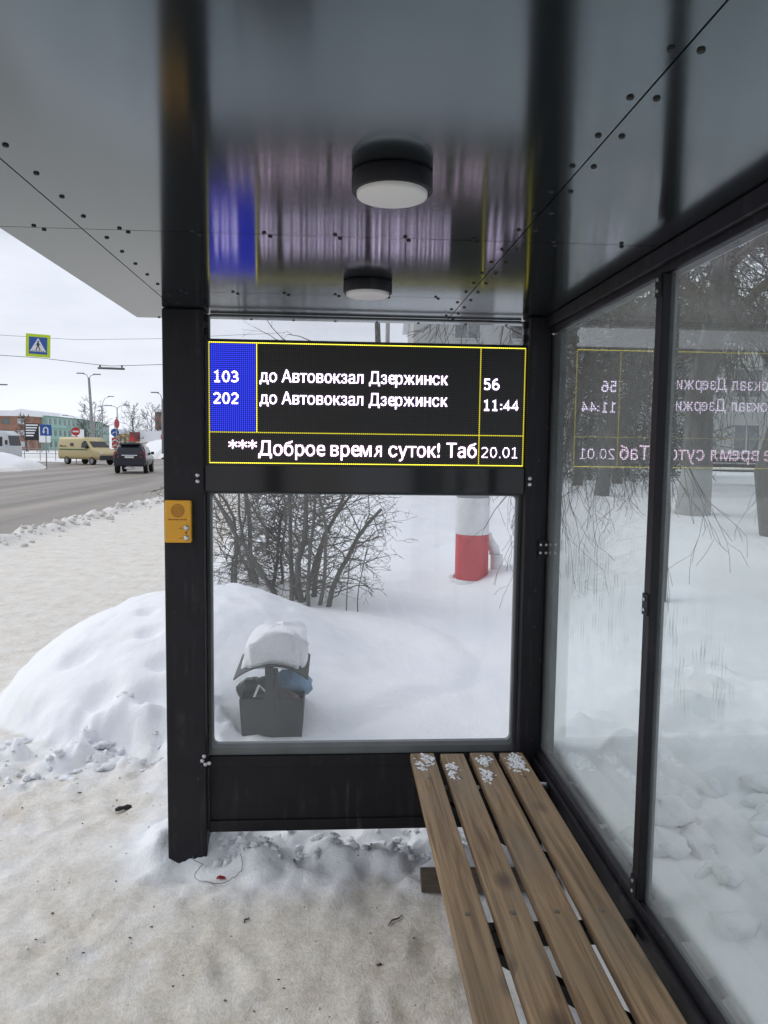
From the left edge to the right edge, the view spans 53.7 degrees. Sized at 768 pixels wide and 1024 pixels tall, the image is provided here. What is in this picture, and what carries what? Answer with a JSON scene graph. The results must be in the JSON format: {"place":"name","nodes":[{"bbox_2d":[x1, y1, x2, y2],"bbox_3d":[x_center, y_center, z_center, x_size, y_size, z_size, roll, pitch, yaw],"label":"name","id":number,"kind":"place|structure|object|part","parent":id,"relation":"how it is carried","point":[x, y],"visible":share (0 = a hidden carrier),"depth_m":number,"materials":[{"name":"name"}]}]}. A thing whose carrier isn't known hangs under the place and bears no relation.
{"place":"outdoors","nodes":[
{"label":"outdoors","id":0,"kind":"place"},
{"bbox_2d":[0,458,163,533],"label":"road","id":1,"kind":"structure","parent":0,"point":[54,490],"depth_m":28.70,"materials":[{"name":"grey asphalt"}]},
{"bbox_2d":[0,431,21,456],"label":"minibus","id":2,"kind":"object","parent":1,"relation":"on","point":[10,442],"visible":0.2,"depth_m":69.53,"materials":[{"name":"white paint"}]},
{"bbox_2d":[58,437,114,464],"bbox_3d":[-25.053,-5.178,64.284,5.490,2.280,2.360,4,6,31],"label":"van","id":3,"kind":"object","parent":1,"relation":"on","point":[91,450],"visible":0.94,"depth_m":63.52,"materials":[{"name":"beige paint"}]},
{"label":"side window","id":4,"kind":"part","parent":3,"relation":"part of","materials":[{"name":"grey glass"}]},
{"bbox_2d":[113,442,153,472],"bbox_3d":[-15.604,-3.433,47.453,2.240,1.898,4.800,0,5,-11],"label":"car","id":5,"kind":"object","parent":1,"relation":"on","point":[126,456],"visible":1,"depth_m":45.29,"materials":[{"name":"black paint"}]},
{"bbox_3d":[-21.848,-4.248,28.618,0.240,6.800,0.240,0,5,-4],"label":"mast","id":6,"kind":"object","parent":1,"relation":"on","visible":0},
{"bbox_2d":[5,333,270,339],"bbox_3d":[-12.846,-6.873,29.166,18.001,0.452,0.014,0,5,-4],"label":"cable","id":7,"kind":"object","parent":6,"relation":"attached to","point":[105,339],"visible":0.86,"depth_m":29.28,"materials":[{"name":"grey metal"}]},
{"bbox_2d":[26,333,50,357],"bbox_3d":[-13.139,-6.320,28.799,0.855,0.855,0.046,1,4,-18],"label":"crossing sign","id":8,"kind":"object","parent":7,"relation":"hanging from","point":[37,345],"visible":1,"depth_m":28.79,"materials":[{"name":"blue metal"}]},
{"bbox_2d":[0,445,767,1023],"bbox_3d":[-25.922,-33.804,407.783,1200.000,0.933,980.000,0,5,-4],"label":"ground","id":9,"kind":"structure","parent":0,"point":[420,647],"depth_m":3.81,"materials":[{"name":"white snow"}]},
{"bbox_2d":[15,413,31,450],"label":"tree","id":10,"kind":"object","parent":9,"relation":"on","point":[24,421],"visible":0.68,"depth_m":156.46,"materials":[{"name":"plant"}]},
{"bbox_2d":[0,452,47,471],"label":"snow bank","id":11,"kind":"structure","parent":9,"relation":"on","point":[9,462],"depth_m":48.93,"materials":[{"name":"white snow"}]},
{"bbox_2d":[0,410,59,449],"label":"apartment building","id":12,"kind":"structure","parent":9,"relation":"on","point":[9,421],"depth_m":178.26,"materials":[{"name":"red brick"}]},
{"bbox_2d":[2,418,8,423],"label":"window","id":13,"kind":"structure","parent":12,"relation":"in","point":[4,421],"depth_m":178.14,"materials":[{"name":"grey glass"}]},
{"bbox_2d":[24,423,38,451],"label":"billboard","id":14,"kind":"object","parent":9,"relation":"on","point":[31,431],"visible":0.88,"depth_m":145.26,"materials":[{"name":"metal"}]},
{"bbox_2d":[22,452,58,457],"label":"snow bank","id":15,"kind":"structure","parent":9,"relation":"on","point":[38,456],"depth_m":90.22,"materials":[{"name":"white snow"}]},
{"bbox_2d":[39,427,50,451],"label":"billboard","id":16,"kind":"object","parent":9,"relation":"on","point":[41,439],"visible":0.52,"depth_m":144.56,"materials":[{"name":"metal"}]},
{"bbox_2d":[40,423,51,468],"bbox_3d":[-22.943,-4.332,51.499,0.720,3.450,0.109,-1,5,-22],"label":"road sign","id":17,"kind":"object","parent":9,"relation":"on","point":[45,430],"visible":0.93,"depth_m":51.39,"materials":[{"name":"metal"}]},
{"bbox_2d":[17,409,84,449],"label":"apartment building","id":18,"kind":"structure","parent":9,"relation":"on","point":[58,426],"depth_m":190.41,"materials":[{"name":"green paint"}]},
{"bbox_2d":[22,448,114,460],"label":"railing","id":19,"kind":"object","parent":9,"relation":"on","point":[40,453],"visible":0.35,"depth_m":77.09,"materials":[{"name":"metal"}]},
{"bbox_2d":[71,427,79,462],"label":"road sign","id":20,"kind":"object","parent":9,"relation":"on","point":[75,431],"visible":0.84,"depth_m":66.55,"materials":[{"name":"metal"}]},
{"bbox_2d":[72,429,83,436],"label":"billboard","id":21,"kind":"object","parent":9,"relation":"on","point":[81,434],"visible":0.14,"depth_m":136.19,"materials":[{"name":"metal"}]},
{"bbox_2d":[0,494,163,546],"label":"dirty snow clods","id":22,"kind":"object","parent":9,"relation":"on","point":[71,520],"visible":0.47,"depth_m":15.35,"materials":[{"name":"grey snow"}]},
{"bbox_2d":[70,415,101,437],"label":"apartment building","id":23,"kind":"structure","parent":9,"relation":"on","point":[98,425],"depth_m":225.42,"materials":[{"name":"green paint"}]},
{"bbox_2d":[76,373,100,436],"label":"street lamp","id":24,"kind":"object","parent":9,"relation":"on","point":[91,412],"visible":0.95,"depth_m":96.90,"materials":[{"name":"metal"}]},
{"bbox_2d":[65,395,113,437],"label":"tree","id":25,"kind":"object","parent":9,"relation":"on","point":[84,409],"visible":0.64,"depth_m":163.44,"materials":[{"name":"grey plant"}]},
{"bbox_2d":[77,413,103,437],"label":"tree","id":26,"kind":"object","parent":9,"relation":"on","point":[85,431],"visible":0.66,"depth_m":145.87,"materials":[{"name":"plant"}]},
{"bbox_2d":[94,410,103,434],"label":"street lamp","id":27,"kind":"object","parent":9,"relation":"on","point":[94,420],"visible":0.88,"depth_m":125.33,"materials":[{"name":"metal"}]},
{"bbox_2d":[103,424,109,446],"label":"apartment building","id":28,"kind":"structure","parent":9,"relation":"on","point":[106,436],"depth_m":251.82,"materials":[{"name":"green paint"}]},
{"bbox_2d":[101,396,113,437],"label":"street lamp","id":29,"kind":"object","parent":9,"relation":"on","point":[102,414],"visible":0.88,"depth_m":126.28,"materials":[{"name":"metal"}]},
{"bbox_2d":[111,426,118,450],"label":"road sign","id":30,"kind":"object","parent":9,"relation":"on","point":[113,432],"visible":0.81,"depth_m":66.80,"materials":[{"name":"metal"}]},
{"bbox_2d":[114,417,118,447],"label":"road sign","id":31,"kind":"object","parent":9,"relation":"on","point":[116,423],"visible":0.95,"depth_m":65.81,"materials":[{"name":"metal"}]},
{"bbox_2d":[105,405,129,437],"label":"street lamp","id":32,"kind":"object","parent":9,"relation":"on","point":[117,411],"visible":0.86,"depth_m":118.63,"materials":[{"name":"metal"}]},
{"bbox_2d":[115,804,131,810],"bbox_3d":[-1.190,1.350,3.461,0.074,0.023,0.024,-2,6,-29],"label":"lost glove","id":33,"kind":"object","parent":9,"relation":"on","point":[124,807],"visible":1,"depth_m":3.46,"materials":[{"name":"black fabric"}]},
{"bbox_2d":[114,401,144,442],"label":"tree","id":34,"kind":"object","parent":9,"relation":"on","point":[132,420],"visible":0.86,"depth_m":148.09,"materials":[{"name":"grey plant"}]},
{"bbox_2d":[111,429,153,448],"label":"house","id":35,"kind":"structure","parent":9,"relation":"on","point":[122,440],"depth_m":206.45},
{"bbox_2d":[130,432,139,442],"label":"billboard","id":36,"kind":"object","parent":9,"relation":"on","point":[133,435],"visible":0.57,"depth_m":146.53,"materials":[{"name":"metal"}]},
{"bbox_2d":[127,402,161,432],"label":"tree","id":37,"kind":"object","parent":9,"relation":"on","point":[144,414],"visible":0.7,"depth_m":156.16,"materials":[{"name":"grey plant"}]},
{"bbox_2d":[140,431,161,443],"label":"billboard","id":38,"kind":"object","parent":9,"relation":"on","point":[149,436],"visible":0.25,"depth_m":148.59,"materials":[{"name":"metal"}]},
{"bbox_2d":[146,439,162,458],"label":"snow bank","id":39,"kind":"structure","parent":9,"relation":"on","point":[155,446],"depth_m":94.78,"materials":[{"name":"white snow"}]},
{"bbox_2d":[151,392,162,458],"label":"street lamp","id":40,"kind":"object","parent":9,"relation":"on","point":[161,418],"visible":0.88,"depth_m":92.72,"materials":[{"name":"metal"}]},
{"bbox_2d":[153,410,160,428],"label":"apartment building","id":41,"kind":"structure","parent":9,"relation":"on","point":[156,412],"depth_m":297.75,"materials":[{"name":"red brick"}]},
{"bbox_2d":[154,411,161,430],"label":"tree","id":42,"kind":"object","parent":9,"relation":"on","point":[156,428],"visible":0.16,"depth_m":158.81,"materials":[{"name":"grey plant"}]},
{"bbox_2d":[192,853,242,883],"bbox_3d":[-0.667,1.367,2.921,0.236,0.062,0.138,2,5,14],"label":"wire loop","id":43,"kind":"object","parent":9,"relation":"on","point":[211,882],"visible":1,"depth_m":2.89,"materials":[{"name":"grey metal"}]},
{"bbox_2d":[3,777,433,1016],"bbox_3d":[-0.925,1.407,2.485,2.870,0.093,2.571,0,5,-4],"label":"grit","id":44,"kind":"object","parent":9,"relation":"on","point":[378,964],"visible":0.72,"depth_m":2.52,"materials":[{"name":"gravel"}]},
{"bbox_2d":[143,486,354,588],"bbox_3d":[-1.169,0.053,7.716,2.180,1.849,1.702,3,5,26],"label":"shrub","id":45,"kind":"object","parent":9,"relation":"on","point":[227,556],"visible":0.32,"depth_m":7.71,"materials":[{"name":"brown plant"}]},
{"bbox_2d":[233,653,310,737],"bbox_3d":[-0.609,1.098,4.189,0.390,0.665,0.400,0,5,-4],"label":"litter bin","id":46,"kind":"object","parent":9,"relation":"on","point":[271,714],"visible":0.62,"depth_m":4.05,"materials":[{"name":"grey metal"}]},
{"bbox_2d":[236,676,264,698],"bbox_3d":[-0.697,0.971,4.136,0.208,0.149,0.132,0,5,-4],"label":"rubbish bag","id":47,"kind":"object","parent":46,"relation":"in","point":[246,687],"visible":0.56,"depth_m":4.09,"materials":[{"name":"black plastic"}]},
{"bbox_2d":[241,620,308,668],"bbox_3d":[-0.594,0.722,4.149,0.369,0.245,0.366,0,5,-4],"label":"snow cap","id":48,"kind":"object","parent":46,"relation":"on","point":[285,643],"visible":1,"depth_m":4.00,"materials":[{"name":"white snow"}]},
{"bbox_2d":[255,688,298,698],"bbox_3d":[-0.588,0.991,4.097,0.266,0.080,0.115,0,5,-4],"label":"rubbish","id":49,"kind":"object","parent":46,"relation":"in","point":[285,693],"visible":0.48,"depth_m":4.07,"materials":[{"name":"black plastic"}]},
{"bbox_2d":[253,685,264,696],"bbox_3d":[-0.658,0.952,4.038,0.080,0.070,0.009,0,5,-4],"label":"paper strip","id":50,"kind":"object","parent":49,"relation":"in","point":[257,689],"visible":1,"depth_m":4.04,"materials":[{"name":"white paper"}]},
{"bbox_2d":[278,669,312,696],"bbox_3d":[-0.514,0.941,4.216,0.238,0.168,0.158,0,5,-4],"label":"rubbish bag","id":51,"kind":"object","parent":46,"relation":"in","point":[294,682],"visible":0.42,"depth_m":4.19,"materials":[{"name":"blue plastic"}]},
{"bbox_2d":[213,494,417,606],"bbox_3d":[-0.659,-0.095,7.096,2.060,2.108,1.767,0,5,-4],"label":"shrub","id":52,"kind":"object","parent":9,"relation":"on","point":[296,583],"visible":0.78,"depth_m":6.92,"materials":[{"name":"brown plant"}]},
{"bbox_2d":[346,518,355,610],"bbox_3d":[-0.280,0.468,6.694,0.079,0.862,0.319,3,5,20],"label":"sapling","id":53,"kind":"object","parent":9,"relation":"on","point":[348,574],"visible":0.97,"depth_m":6.68,"materials":[{"name":"brown plant"}]},
{"bbox_2d":[357,519,377,611],"bbox_3d":[-0.138,0.474,6.620,0.222,0.845,0.048,-2,6,-30],"label":"sapling","id":54,"kind":"object","parent":9,"relation":"on","point":[362,570],"visible":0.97,"depth_m":6.61,"materials":[{"name":"brown plant"}]},
{"bbox_2d":[242,320,518,344],"bbox_3d":[0.631,-6.438,20.456,8.809,12.335,6.962,-1,5,-17],"label":"tree","id":55,"kind":"object","parent":9,"relation":"on","point":[377,333],"visible":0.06,"depth_m":21.02,"materials":[{"name":"brown plant"}]},
{"bbox_2d":[0,0,767,1023],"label":"bus shelter","id":56,"kind":"object","parent":9,"relation":"on","point":[182,168],"visible":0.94,"depth_m":1.62,"materials":[{"name":"black metal metal"},{"name":"glass"},{"name":"grey glossy metal composite panel"}]},
{"bbox_2d":[165,500,191,542],"bbox_3d":[-0.780,0.036,2.875,0.098,0.160,0.036,0,5,-4],"label":"call box","id":57,"kind":"object","parent":56,"relation":"attached to","point":[178,521],"visible":1,"depth_m":2.87,"materials":[{"name":"yellow metal"}]},
{"bbox_2d":[204,339,527,493],"bbox_3d":[-0.066,-0.366,2.963,1.239,0.574,0.076,0,5,-4],"label":"information display","id":58,"kind":"object","parent":56,"relation":"attached to","point":[301,416],"visible":1,"depth_m":2.93},
{"bbox_2d":[343,277,391,299],"bbox_3d":[-0.050,-0.690,2.351,0.151,0.046,0.151,0,5,-4],"label":"ceiling lamp","id":59,"kind":"object","parent":56,"relation":"attached to","point":[366,288],"visible":1,"depth_m":2.30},
{"bbox_2d":[352,160,432,208],"bbox_3d":[0.015,-0.610,1.421,0.151,0.046,0.151,0,5,-4],"label":"ceiling lamp","id":60,"kind":"object","parent":56,"relation":"attached to","point":[392,184],"visible":1,"depth_m":1.37,"materials":[{"name":"black metal"}]},
{"bbox_2d":[410,753,686,1023],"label":"bench","id":61,"kind":"object","parent":56,"relation":"attached to","point":[513,938],"visible":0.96,"depth_m":2.00,"materials":[{"name":"brown wood"}]},
{"bbox_2d":[413,752,547,789],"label":"bench snow","id":62,"kind":"structure","parent":61,"relation":"on","point":[513,758],"depth_m":2.92,"materials":[{"name":"white snow"}]},
{"bbox_2d":[0,691,767,1009],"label":"snow clods","id":63,"kind":"object","parent":9,"relation":"on","point":[677,802],"visible":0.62,"depth_m":2.45,"materials":[{"name":"white snow"}]},
{"bbox_2d":[385,323,389,341],"bbox_3d":[0.107,-4.096,30.026,0.240,6.800,0.240,0,5,-4],"label":"mast","id":64,"kind":"object","parent":9,"relation":"on","point":[387,337],"depth_m":29.71,"materials":[{"name":"concrete"}]},
{"bbox_2d":[0,355,161,365],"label":"cable","id":65,"kind":"object","parent":64,"relation":"attached to","point":[77,362],"visible":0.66,"depth_m":28.92,"materials":[{"name":"grey metal"}]},
{"bbox_2d":[98,365,124,369],"bbox_3d":[-10.442,-5.536,29.031,1.001,0.182,0.084,0,5,-4],"label":"hanging lamp","id":66,"kind":"object","parent":65,"relation":"hanging from","point":[112,368],"visible":1,"depth_m":29.01,"materials":[{"name":"grey metal"}]},
{"bbox_2d":[448,573,454,578],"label":"snow lumps","id":67,"kind":"object","parent":9,"relation":"on","point":[451,576],"visible":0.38,"depth_m":8.36,"materials":[{"name":"white snow"}]},
{"bbox_2d":[455,496,489,584],"bbox_3d":[0.964,0.179,8.273,0.370,1.570,0.370,0,5,-4],"label":"striped pole","id":68,"kind":"object","parent":9,"relation":"on","point":[472,520],"visible":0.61,"depth_m":8.13,"materials":[{"name":"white paint"}]},
{"bbox_2d":[420,867,525,892],"bbox_3d":[0.388,1.386,2.859,0.500,0.030,0.120,0,7,0],"label":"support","id":69,"kind":"object","parent":9,"relation":"on","point":[429,880],"visible":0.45,"depth_m":2.83,"materials":[{"name":"black metal"}]},
{"bbox_2d":[489,532,502,569],"bbox_3d":[1.211,0.559,8.441,0.219,0.660,0.137,3,5,23],"label":"vent pipe","id":70,"kind":"object","parent":9,"relation":"on","point":[496,558],"visible":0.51,"depth_m":8.38,"materials":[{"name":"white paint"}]},
{"bbox_2d":[402,279,767,466],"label":"grey building","id":71,"kind":"structure","parent":9,"relation":"on","point":[490,334],"depth_m":41.65,"materials":[{"name":"clear concrete"}]},
{"bbox_2d":[454,325,480,339],"bbox_3d":[4.572,-10.232,41.416,1.500,1.600,0.047,1,5,0],"label":"window","id":72,"kind":"structure","parent":71,"relation":"in","point":[457,332],"depth_m":41.44,"materials":[{"name":"glass"}]},
{"bbox_2d":[510,326,521,339],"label":"window","id":73,"kind":"structure","parent":71,"relation":"in","point":[514,337],"depth_m":41.44,"materials":[{"name":"glass"}]},
{"bbox_2d":[564,422,588,447],"bbox_3d":[10.697,-4.174,41.892,1.500,1.600,0.047,1,5,0],"label":"window","id":74,"kind":"structure","parent":71,"relation":"in","point":[568,422],"depth_m":41.86,"materials":[{"name":"glass"}]},
{"bbox_2d":[565,367,590,394],"bbox_3d":[10.734,-7.163,41.637,1.500,1.600,0.047,1,5,0],"label":"window","id":75,"kind":"structure","parent":71,"relation":"in","point":[572,367],"depth_m":41.63,"materials":[{"name":"glass"}]},
{"bbox_2d":[567,320,593,340],"bbox_3d":[10.771,-10.152,41.382,1.500,1.600,0.047,1,5,0],"label":"window","id":76,"kind":"structure","parent":71,"relation":"in","point":[593,320],"depth_m":41.40,"materials":[{"name":"glass"}]},
{"bbox_2d":[623,422,647,450],"bbox_3d":[13.796,-4.134,41.875,1.500,1.600,0.047,1,5,0],"label":"window","id":77,"kind":"structure","parent":71,"relation":"in","point":[626,422],"depth_m":41.86,"materials":[{"name":"glass"}]},
{"bbox_2d":[622,368,649,396],"bbox_3d":[13.833,-7.123,41.620,1.500,1.600,0.047,1,5,0],"label":"window","id":78,"kind":"structure","parent":71,"relation":"in","point":[638,368],"depth_m":41.60,"materials":[{"name":"glass"}]},
{"bbox_2d":[676,423,683,451],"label":"window","id":79,"kind":"structure","parent":71,"relation":"in","point":[678,423],"depth_m":41.83,"materials":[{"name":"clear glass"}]},
{"bbox_2d":[679,369,690,397],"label":"window","id":80,"kind":"structure","parent":71,"relation":"in","point":[689,372],"depth_m":41.57,"materials":[{"name":"glass"}]},
{"bbox_2d":[732,424,760,452],"bbox_3d":[19.996,-4.054,41.841,1.500,1.600,0.047,1,5,0],"label":"window","id":81,"kind":"structure","parent":71,"relation":"in","point":[740,430],"depth_m":41.83,"materials":[{"name":"grey glass"}]},
{"bbox_2d":[735,369,763,397],"bbox_3d":[20.033,-7.043,41.586,1.500,1.600,0.047,1,5,0],"label":"window","id":82,"kind":"structure","parent":71,"relation":"in","point":[760,374],"depth_m":41.59,"materials":[{"name":"grey glass"}]},
{"bbox_2d":[740,313,766,342],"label":"window","id":83,"kind":"structure","parent":71,"relation":"in","point":[743,313],"depth_m":41.29,"materials":[{"name":"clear glass"}]},
{"bbox_2d":[406,242,767,495],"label":"tree","id":84,"kind":"object","parent":9,"relation":"on","point":[600,475],"visible":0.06,"depth_m":15.12,"materials":[{"name":"grey plant"}]},
{"bbox_2d":[430,233,767,536],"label":"tree","id":85,"kind":"object","parent":9,"relation":"on","point":[762,510],"visible":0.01,"depth_m":9.51,"materials":[{"name":"plant"}]},
{"bbox_2d":[562,313,648,480],"bbox_3d":[6.441,-4.042,23.659,3.944,7.468,3.931,0,5,-4],"label":"spruce","id":86,"kind":"object","parent":9,"relation":"on","point":[591,443],"visible":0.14,"depth_m":23.69,"materials":[{"name":"green plant"}]},
{"bbox_2d":[445,235,767,515],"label":"tree","id":87,"kind":"object","parent":9,"relation":"on","point":[701,471],"visible":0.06,"depth_m":11.74,"materials":[{"name":"grey plant"}]},
{"bbox_2d":[468,277,750,488],"bbox_3d":[4.030,-4.840,19.240,7.156,9.448,8.815,-4,7,-42],"label":"tree","id":88,"kind":"object","parent":9,"relation":"on","point":[574,451],"visible":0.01,"depth_m":19.01,"materials":[{"name":"grey plant"}]},
{"bbox_2d":[459,232,767,610],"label":"weeping tree","id":89,"kind":"object","parent":9,"relation":"on","point":[599,381],"visible":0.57,"depth_m":5.42,"materials":[{"name":"grey plant"}]},
{"bbox_2d":[585,292,681,478],"bbox_3d":[8.570,-4.548,26.328,4.136,8.123,4.138,0,5,-4],"label":"spruce","id":90,"kind":"object","parent":9,"relation":"on","point":[645,454],"visible":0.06,"depth_m":26.19,"materials":[{"name":"green plant"}]},
{"bbox_2d":[509,245,767,483],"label":"tree","id":91,"kind":"object","parent":9,"relation":"on","point":[618,447],"visible":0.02,"depth_m":19.99,"materials":[{"name":"plant"}]},
{"bbox_2d":[639,306,725,475],"bbox_3d":[10.765,-4.182,28.061,3.873,6.831,3.921,0,5,-4],"label":"spruce","id":92,"kind":"object","parent":9,"relation":"on","point":[675,437],"visible":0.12,"depth_m":27.92,"materials":[{"name":"green plant"}]},
{"bbox_2d":[605,239,767,427],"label":"tree","id":93,"kind":"object","parent":9,"relation":"on","point":[757,260],"visible":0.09,"depth_m":17.97,"materials":[{"name":"plant"}]},
{"bbox_2d":[614,242,767,393],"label":"tree","id":94,"kind":"object","parent":9,"relation":"on","point":[734,330],"visible":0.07,"depth_m":20.43,"materials":[{"name":"plant"}]},
{"bbox_2d":[713,454,758,471],"bbox_3d":[9.611,-1.097,20.872,1.600,1.000,0.490,3,5,21],"label":"park bench","id":95,"kind":"object","parent":9,"relation":"on","point":[737,460],"visible":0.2,"depth_m":20.96,"materials":[{"name":"wood"}]},
{"bbox_2d":[713,467,753,471],"bbox_3d":[9.587,-1.159,20.812,1.668,0.140,0.359,3,5,21],"label":"bench snow cap","id":96,"kind":"object","parent":95,"relation":"on","point":[732,468],"visible":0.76,"depth_m":20.73,"materials":[{"name":"white snow"}]},
{"bbox_2d":[0,228,767,444],"label":"sky","id":97,"kind":"structure","parent":0,"point":[38,296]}
]}

